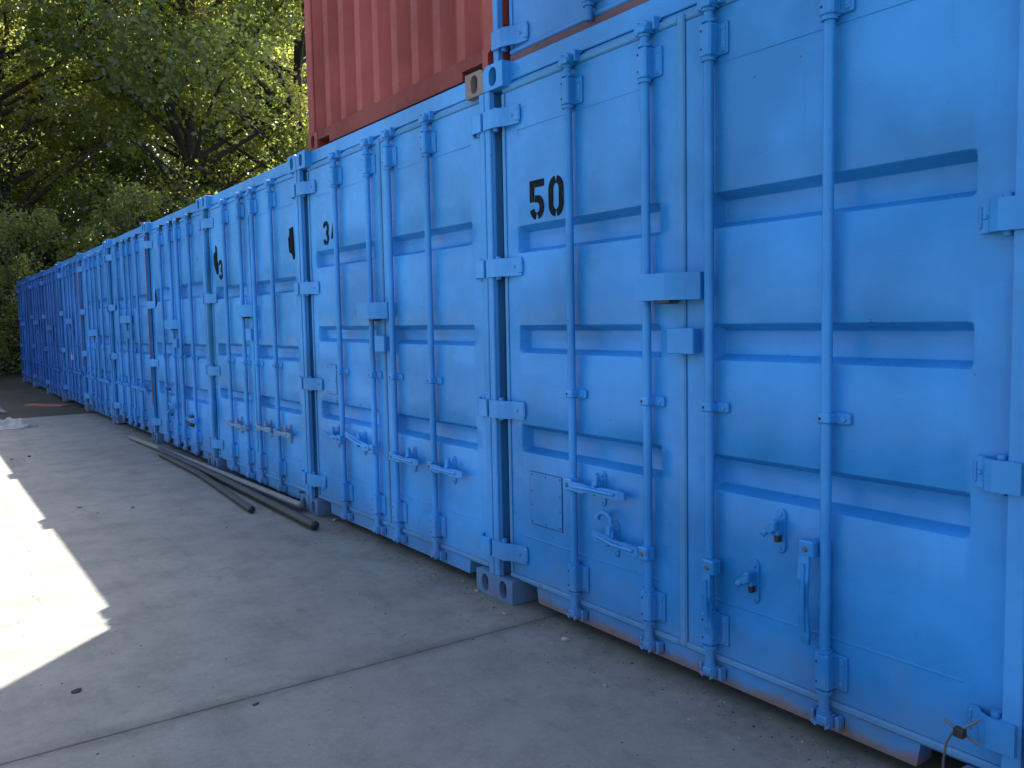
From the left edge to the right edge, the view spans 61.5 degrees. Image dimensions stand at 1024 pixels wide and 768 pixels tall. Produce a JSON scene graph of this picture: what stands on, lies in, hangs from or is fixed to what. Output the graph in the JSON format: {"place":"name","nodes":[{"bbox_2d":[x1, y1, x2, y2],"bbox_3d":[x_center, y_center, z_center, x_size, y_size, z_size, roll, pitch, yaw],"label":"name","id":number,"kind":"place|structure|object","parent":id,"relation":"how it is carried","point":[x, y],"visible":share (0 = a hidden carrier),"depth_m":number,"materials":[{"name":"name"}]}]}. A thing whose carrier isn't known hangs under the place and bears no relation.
{"place":"outdoors","nodes":[
{"label":"outdoors","id":0,"kind":"place"},
{"bbox_2d":[0,346,98,419],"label":"soil verge","id":1,"kind":"structure","parent":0,"point":[17,393],"depth_m":16.73,"materials":[{"name":"brown soil"}]},
{"bbox_2d":[16,277,34,386],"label":"shipping container","id":2,"kind":"object","parent":1,"relation":"on","point":[22,290],"visible":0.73,"depth_m":21.14,"materials":[{"name":"blue metal"}]},
{"bbox_2d":[16,283,28,381],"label":"door","id":3,"kind":"structure","parent":2,"relation":"in","point":[19,291],"depth_m":21.66,"materials":[{"name":"blue paint"}]},
{"bbox_2d":[22,281,32,382],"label":"door","id":4,"kind":"structure","parent":2,"relation":"in","point":[24,285],"depth_m":20.77,"materials":[{"name":"blue paint"}]},
{"bbox_2d":[0,46,63,305],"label":"tree","id":5,"kind":"object","parent":1,"relation":"on","point":[23,163],"visible":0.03,"depth_m":42.68,"materials":[{"name":"green plant"}]},
{"bbox_2d":[0,161,65,333],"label":"shrub","id":6,"kind":"object","parent":1,"relation":"on","point":[23,247],"visible":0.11,"depth_m":29.33,"materials":[{"name":"green plant"}]},
{"bbox_2d":[0,200,71,377],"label":"shrub","id":7,"kind":"object","parent":1,"relation":"on","point":[14,349],"visible":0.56,"depth_m":23.63,"materials":[{"name":"green plant"}]},
{"bbox_2d":[28,270,46,388],"bbox_3d":[-8.148,-1.345,20.920,6.126,2.591,2.438,-4,5,-35],"label":"shipping container","id":8,"kind":"object","parent":1,"relation":"on","point":[37,345],"visible":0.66,"depth_m":19.31,"materials":[{"name":"blue metal"}]},
{"bbox_2d":[28,278,40,385],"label":"door","id":9,"kind":"structure","parent":8,"relation":"in","point":[33,291],"depth_m":19.68,"materials":[{"name":"blue paint"}]},
{"bbox_2d":[34,276,46,387],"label":"door","id":10,"kind":"structure","parent":8,"relation":"in","point":[37,286],"depth_m":18.97,"materials":[{"name":"blue paint"}]},
{"bbox_2d":[24,403,68,406],"bbox_3d":[-8.212,0.386,15.176,0.900,0.045,0.180,1,7,23],"label":"plank","id":11,"kind":"object","parent":1,"relation":"on","point":[45,405],"visible":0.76,"depth_m":15.12,"materials":[{"name":"brown wood"}]},
{"bbox_2d":[0,20,95,203],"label":"tree","id":12,"kind":"object","parent":1,"relation":"on","point":[32,163],"visible":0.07,"depth_m":34.14,"materials":[{"name":"green plant"}]},
{"bbox_2d":[0,10,97,275],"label":"tree","id":13,"kind":"object","parent":1,"relation":"on","point":[12,126],"visible":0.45,"depth_m":28.93,"materials":[{"name":"green plant"}]},
{"bbox_2d":[39,264,72,401],"bbox_3d":[-6.770,-1.197,18.908,6.126,2.591,2.438,-4,5,-35],"label":"shipping container","id":14,"kind":"object","parent":1,"relation":"on","point":[52,347],"visible":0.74,"depth_m":17.12,"materials":[{"name":"blue metal"}]},
{"bbox_2d":[39,272,54,393],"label":"door","id":15,"kind":"structure","parent":14,"relation":"in","point":[49,349],"depth_m":17.68,"materials":[{"name":"blue paint"}]},
{"bbox_2d":[47,270,62,395],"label":"door","id":16,"kind":"structure","parent":14,"relation":"in","point":[55,337],"depth_m":16.76,"materials":[{"name":"blue paint"}]},
{"bbox_2d":[57,253,85,408],"bbox_3d":[-5.353,-1.100,16.920,6.126,2.591,2.438,-4,5,-35],"label":"shipping container","id":17,"kind":"object","parent":1,"relation":"on","point":[71,333],"visible":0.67,"depth_m":15.22,"materials":[{"name":"blue metal"}]},
{"bbox_2d":[57,263,75,400],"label":"door","id":18,"kind":"structure","parent":17,"relation":"in","point":[63,275],"depth_m":15.70,"materials":[{"name":"blue paint"}]},
{"bbox_2d":[67,260,85,403],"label":"door","id":19,"kind":"structure","parent":17,"relation":"in","point":[78,371],"depth_m":14.78,"materials":[{"name":"blue paint"}]},
{"bbox_2d":[0,146,165,312],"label":"shrub","id":20,"kind":"object","parent":1,"relation":"on","point":[139,168],"visible":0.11,"depth_m":30.79,"materials":[{"name":"green plant"}]},
{"bbox_2d":[0,0,186,340],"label":"tree","id":21,"kind":"object","parent":1,"relation":"on","point":[11,149],"visible":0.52,"depth_m":28.40,"materials":[{"name":"green plant"}]},
{"bbox_2d":[0,0,195,269],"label":"tree","id":22,"kind":"object","parent":1,"relation":"on","point":[137,126],"visible":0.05,"depth_m":35.13,"materials":[{"name":"green plant"}]},
{"bbox_2d":[52,173,175,261],"bbox_3d":[-11.380,-3.231,25.938,4.615,5.986,5.115,1,5,30],"label":"shrub","id":23,"kind":"object","parent":1,"relation":"on","point":[123,205],"visible":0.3,"depth_m":25.09,"materials":[{"name":"green plant"}]},
{"bbox_2d":[2,0,245,229],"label":"tree","id":24,"kind":"object","parent":1,"relation":"on","point":[140,133],"depth_m":45.82,"materials":[{"name":"green plant"}]},
{"bbox_2d":[0,0,308,275],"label":"tree","id":25,"kind":"object","parent":1,"relation":"on","point":[189,145],"visible":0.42,"depth_m":27.17,"materials":[{"name":"green plant"}]},
{"bbox_2d":[15,0,306,230],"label":"tree","id":26,"kind":"object","parent":1,"relation":"on","point":[178,153],"visible":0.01,"depth_m":38.45,"materials":[{"name":"green plant"}]},
{"bbox_2d":[141,197,197,221],"bbox_3d":[-9.534,-3.240,28.353,6.705,6.374,6.613,1,5,24],"label":"shrub","id":27,"kind":"object","parent":1,"relation":"on","point":[168,213],"depth_m":27.39,"materials":[{"name":"green plant"}]},
{"bbox_2d":[123,154,264,218],"bbox_3d":[-12.180,-4.758,35.273,9.328,8.869,9.201,-2,4,-7],"label":"shrub","id":28,"kind":"object","parent":1,"relation":"on","point":[201,182],"visible":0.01,"depth_m":34.42,"materials":[{"name":"green plant"}]},
{"bbox_2d":[96,0,308,204],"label":"tree","id":29,"kind":"object","parent":1,"relation":"on","point":[299,61],"visible":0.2,"depth_m":29.13,"materials":[{"name":"green plant"}]},
{"bbox_2d":[135,1,306,212],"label":"tree","id":30,"kind":"object","parent":1,"relation":"on","point":[236,128],"visible":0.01,"depth_m":48.61,"materials":[{"name":"green plant"}]},
{"bbox_2d":[160,132,306,194],"bbox_3d":[-10.071,-6.013,39.033,11.501,11.086,11.660,3,6,43],"label":"shrub","id":31,"kind":"object","parent":1,"relation":"on","point":[225,162],"visible":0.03,"depth_m":37.49,"materials":[{"name":"green plant"}]},
{"bbox_2d":[17,7,302,219],"label":"sky","id":32,"kind":"structure","parent":0,"point":[17,7],"materials":[{"name":"white"}]},
{"bbox_2d":[0,413,968,767],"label":"concrete yard","id":33,"kind":"structure","parent":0,"point":[92,591],"depth_m":3.59,"materials":[{"name":"grey concrete"}]},
{"bbox_2d":[0,417,37,430],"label":"plastic sack","id":34,"kind":"object","parent":33,"relation":"on","point":[8,423],"visible":1,"depth_m":12.03,"materials":[{"name":"white plastic"}]},
{"bbox_2d":[71,687,81,692],"bbox_3d":[-1.668,1.175,3.295,0.035,0.014,0.035,-1,4,1],"label":"stone","id":35,"kind":"object","parent":33,"relation":"on","point":[77,690],"visible":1,"depth_m":3.29,"materials":[{"name":"grey stone"}]},
{"bbox_2d":[77,241,119,423],"bbox_3d":[-3.961,-0.960,14.917,6.126,2.591,2.438,-4,5,-35],"label":"shipping container","id":36,"kind":"object","parent":33,"relation":"on","point":[95,327],"visible":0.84,"depth_m":13.14,"materials":[{"name":"blue metal"}]},
{"bbox_2d":[77,254,99,411],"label":"door","id":37,"kind":"structure","parent":36,"relation":"in","point":[93,394],"depth_m":13.67,"materials":[{"name":"blue paint"}]},
{"bbox_2d":[91,250,112,416],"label":"door","id":38,"kind":"structure","parent":36,"relation":"in","point":[102,345],"depth_m":12.76,"materials":[{"name":"blue paint"}]},
{"bbox_2d":[105,222,153,439],"bbox_3d":[-2.552,-0.854,12.924,6.126,2.591,2.438,-4,5,-35],"label":"shipping container","id":39,"kind":"object","parent":33,"relation":"on","point":[127,309],"visible":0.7,"depth_m":11.17,"materials":[{"name":"blue metal"}]},
{"bbox_2d":[105,239,134,424],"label":"door","id":40,"kind":"structure","parent":39,"relation":"in","point":[120,307],"depth_m":11.70,"materials":[{"name":"blue paint"}]},
{"bbox_2d":[124,234,153,430],"bbox_3d":[-4.638,-0.635,10.757,0.153,2.447,1.237,-4,5,-35],"label":"door","id":41,"kind":"structure","parent":39,"relation":"in","point":[138,333],"depth_m":10.79,"materials":[{"name":"blue paint"}]},
{"bbox_2d":[143,198,212,465],"bbox_3d":[-1.162,-0.711,10.920,6.126,2.591,2.438,-4,5,-35],"label":"shipping container","id":42,"kind":"object","parent":33,"relation":"on","point":[176,308],"visible":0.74,"depth_m":9.14,"materials":[{"name":"blue metal"}]},
{"bbox_2d":[143,220,183,447],"bbox_3d":[-3.909,-0.549,9.673,0.182,2.447,1.323,-4,5,-35],"label":"door","id":43,"kind":"structure","parent":42,"relation":"in","point":[161,245],"depth_m":9.64,"materials":[{"name":"blue paint"}]},
{"bbox_2d":[172,212,210,455],"bbox_3d":[-3.248,-0.492,8.754,0.153,2.447,1.237,-4,5,-35],"label":"door","id":44,"kind":"structure","parent":42,"relation":"in","point":[191,341],"depth_m":8.74,"materials":[{"name":"blue paint"}]},
{"bbox_2d":[158,451,254,512],"bbox_3d":[-2.811,0.832,7.752,0.099,0.052,3.385,-4,5,-33],"label":"pipe","id":45,"kind":"object","parent":33,"relation":"on","point":[242,503],"visible":1,"depth_m":7.35,"materials":[{"name":"grey metal"}]},
{"bbox_2d":[128,435,304,508],"bbox_3d":[-3.127,0.774,8.463,0.058,0.081,5.353,-4,5,-36],"label":"pipe","id":46,"kind":"object","parent":33,"relation":"on","point":[275,495],"visible":0.84,"depth_m":7.28,"materials":[{"name":"grey metal"}]},
{"bbox_2d":[157,447,318,529],"bbox_3d":[-2.576,0.833,7.581,0.079,0.066,4.432,-4,5,-35],"label":"pipe","id":47,"kind":"object","parent":33,"relation":"on","point":[310,523],"visible":0.91,"depth_m":6.79,"materials":[{"name":"grey metal"}]},
{"bbox_2d":[200,155,308,511],"bbox_3d":[0.238,-0.586,8.922,6.126,2.591,2.438,-4,5,-35],"label":"shipping container","id":48,"kind":"object","parent":33,"relation":"on","point":[252,277],"visible":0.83,"depth_m":7.09,"materials":[{"name":"blue metal"}]},
{"bbox_2d":[200,191,258,478],"bbox_3d":[-2.510,-0.424,7.674,0.182,2.447,1.323,-4,5,-35],"label":"door","id":49,"kind":"structure","parent":48,"relation":"in","point":[237,442],"depth_m":7.66,"materials":[{"name":"blue paint"}]},
{"bbox_2d":[245,174,306,491],"bbox_3d":[-1.848,-0.367,6.755,0.153,2.447,1.237,-4,5,-35],"label":"door","id":50,"kind":"structure","parent":48,"relation":"in","point":[275,334],"depth_m":6.73,"materials":[{"name":"blue paint"}]},
{"bbox_2d":[296,70,494,596],"bbox_3d":[1.641,-0.461,6.918,6.126,2.591,2.438,-4,5,-35],"label":"shipping container","id":51,"kind":"object","parent":33,"relation":"on","point":[394,284],"visible":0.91,"depth_m":5.01,"materials":[{"name":"blue metal"}]},
{"bbox_2d":[296,136,391,534],"bbox_3d":[-1.107,-0.299,5.671,0.182,2.447,1.323,-4,5,-35],"label":"door","id":52,"kind":"structure","parent":51,"relation":"in","point":[346,288],"depth_m":5.64,"materials":[{"name":"blue paint"}]},
{"bbox_2d":[304,0,509,150],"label":"shipping container","id":53,"kind":"object","parent":51,"relation":"on","point":[369,62],"visible":0.3,"depth_m":5.19,"materials":[{"name":"red metal"}]},
{"bbox_2d":[374,99,491,566],"bbox_3d":[-0.445,-0.242,4.752,0.153,2.447,1.237,-4,5,-35],"label":"door","id":54,"kind":"structure","parent":51,"relation":"in","point":[434,266],"depth_m":4.70,"materials":[{"name":"blue paint"}]},
{"bbox_2d":[1,414,876,767],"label":"grit","id":55,"kind":"object","parent":33,"relation":"on","point":[479,620],"visible":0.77,"depth_m":3.83,"materials":[{"name":"stone"}]},
{"bbox_2d":[483,0,1023,767],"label":"shipping container","id":56,"kind":"object","parent":33,"relation":"on","point":[755,272],"visible":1,"depth_m":2.87,"materials":[{"name":"blue metal"}]},
{"bbox_2d":[491,0,649,62],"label":"shipping container","id":57,"kind":"object","parent":56,"relation":"on","point":[534,26],"visible":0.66,"depth_m":3.88,"materials":[{"name":"metal"}]},
{"bbox_2d":[491,0,631,54],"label":"door","id":58,"kind":"structure","parent":57,"relation":"in","point":[532,22],"depth_m":3.89,"materials":[{"name":"blue paint"}]},
{"bbox_2d":[483,13,703,654],"bbox_3d":[0.300,-0.174,3.662,0.182,2.447,1.360,-4,5,-35],"label":"door","id":59,"kind":"structure","parent":56,"relation":"in","point":[594,264],"depth_m":3.59,"materials":[{"name":"blue paint"}]},
{"bbox_2d":[667,0,1023,767],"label":"door","id":60,"kind":"structure","parent":56,"relation":"in","point":[854,211],"depth_m":2.63,"materials":[{"name":"blue paint"}]}
]}

